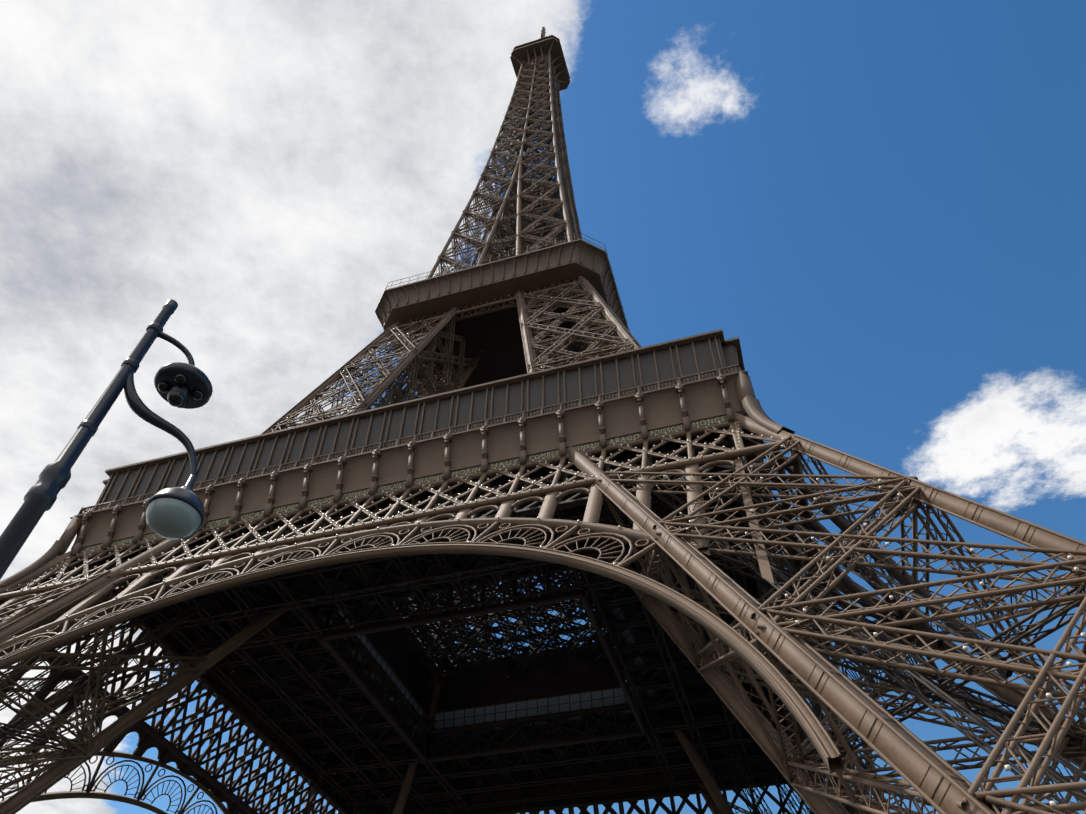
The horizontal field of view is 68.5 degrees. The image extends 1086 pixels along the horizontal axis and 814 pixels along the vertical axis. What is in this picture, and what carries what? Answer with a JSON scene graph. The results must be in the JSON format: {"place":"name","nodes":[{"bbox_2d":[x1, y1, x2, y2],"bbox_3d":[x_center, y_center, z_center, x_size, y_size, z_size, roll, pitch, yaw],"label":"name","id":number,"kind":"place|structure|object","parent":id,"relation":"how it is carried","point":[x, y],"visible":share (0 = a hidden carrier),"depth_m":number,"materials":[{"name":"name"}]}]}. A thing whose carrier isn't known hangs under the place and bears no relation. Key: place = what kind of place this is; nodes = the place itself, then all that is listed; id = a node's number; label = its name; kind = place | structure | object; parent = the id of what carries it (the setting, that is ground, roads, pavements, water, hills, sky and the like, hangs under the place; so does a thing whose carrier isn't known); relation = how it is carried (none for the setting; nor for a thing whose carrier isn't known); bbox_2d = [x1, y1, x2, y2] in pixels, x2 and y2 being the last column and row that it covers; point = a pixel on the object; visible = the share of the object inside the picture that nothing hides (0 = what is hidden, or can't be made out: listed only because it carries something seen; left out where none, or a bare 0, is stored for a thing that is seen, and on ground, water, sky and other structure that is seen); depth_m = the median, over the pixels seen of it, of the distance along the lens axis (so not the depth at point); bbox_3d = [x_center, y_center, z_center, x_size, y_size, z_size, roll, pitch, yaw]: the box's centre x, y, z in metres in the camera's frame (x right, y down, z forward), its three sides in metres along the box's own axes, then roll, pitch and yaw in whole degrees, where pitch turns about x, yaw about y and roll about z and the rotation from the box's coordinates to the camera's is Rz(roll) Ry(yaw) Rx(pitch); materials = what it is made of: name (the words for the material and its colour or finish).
{"place":"outdoors","nodes":[
{"label":"outdoors","id":0,"kind":"place"},
{"bbox_2d":[0,0,1085,813],"label":"sky","id":1,"kind":"structure","parent":0,"point":[883,202],"materials":[{"name":"blue"}]},
{"label":"ground","id":2,"kind":"structure","parent":0,"visible":0},
{"bbox_2d":[0,299,212,579],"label":"street lamp post","id":3,"kind":"object","parent":2,"relation":"on","point":[40,497],"visible":0.92,"depth_m":5.98,"materials":[{"name":"black metal"}]},
{"bbox_2d":[146,498,200,539],"bbox_3d":[-2.663,0.833,5.691,0.376,0.152,0.376,-12,-51,12],"label":"lamp globe","id":4,"kind":"object","parent":3,"relation":"attached to","point":[171,519],"visible":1,"depth_m":5.62,"materials":[{"name":"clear glass"}]},
{"bbox_2d":[158,373,203,407],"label":"bulbs","id":5,"kind":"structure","parent":3,"relation":"attached to","point":[176,399],"depth_m":6.42,"materials":[{"name":"grey glass"}]},
{"bbox_2d":[0,27,1085,813],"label":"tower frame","id":6,"kind":"object","parent":2,"relation":"on","point":[936,781],"visible":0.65,"depth_m":57.40,"materials":[{"name":"brown metal"}]},
{"bbox_2d":[0,458,774,657],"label":"decorative arch","id":7,"kind":"structure","parent":6,"relation":"attached to","point":[549,501],"depth_m":61.97,"materials":[{"name":"brown metal"}]},
{"bbox_2d":[0,35,805,813],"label":"tower platforms","id":8,"kind":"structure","parent":6,"relation":"attached to","point":[602,419],"depth_m":80.09,"materials":[{"name":"brown metal"}]},
{"bbox_2d":[96,337,737,508],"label":"eiffel tower screens","id":9,"kind":"object","parent":8,"relation":"attached to","point":[687,362],"visible":0.19,"depth_m":78.99,"materials":[{"name":"brown metal"}]},
{"bbox_2d":[79,412,785,813],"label":"eiffel tower frieze","id":10,"kind":"object","parent":8,"relation":"attached to","point":[553,802],"visible":0.25,"depth_m":77.88,"materials":[{"name":"brown metal"}]},
{"bbox_2d":[82,416,724,552],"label":"eiffel tower frieze names","id":11,"kind":"object","parent":10,"relation":"attached to","point":[153,536],"visible":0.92,"depth_m":73.85,"materials":[{"name":"brown metal"}]},
{"bbox_2d":[120,284,788,797],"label":"eiffel tower decks","id":12,"kind":"object","parent":6,"relation":"on","point":[496,336],"visible":0.1,"depth_m":108.36,"materials":[{"name":"brown metal"}]},
{"bbox_2d":[347,603,628,711],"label":"eiffel tower pavilions","id":13,"kind":"object","parent":12,"relation":"on","point":[458,694],"visible":0.08,"depth_m":112.83,"materials":[{"name":"brown metal"}]},
{"bbox_2d":[337,609,627,728],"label":"eiffel tower pavilion glazing","id":14,"kind":"structure","parent":13,"relation":"in","point":[533,704],"depth_m":110.44,"materials":[{"name":"grey glass"}]},
{"bbox_2d":[310,550,658,736],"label":"floor beams","id":15,"kind":"structure","parent":6,"relation":"on","point":[616,611],"depth_m":94.62,"materials":[{"name":"grey"}]},
{"bbox_2d":[0,478,1012,813],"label":"lattice","id":16,"kind":"object","parent":6,"relation":"attached to","point":[146,740],"visible":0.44,"depth_m":80.95,"materials":[{"name":"brown metal"}]},
{"bbox_2d":[0,61,1085,813],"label":"lattice trusses","id":17,"kind":"object","parent":6,"relation":"attached to","point":[560,593],"visible":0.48,"depth_m":96.73,"materials":[{"name":"brown metal"}]},
{"bbox_2d":[6,280,1085,807],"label":"eiffel tower bulbs","id":18,"kind":"object","parent":6,"relation":"attached to","point":[1008,768],"visible":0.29,"depth_m":68.37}
]}

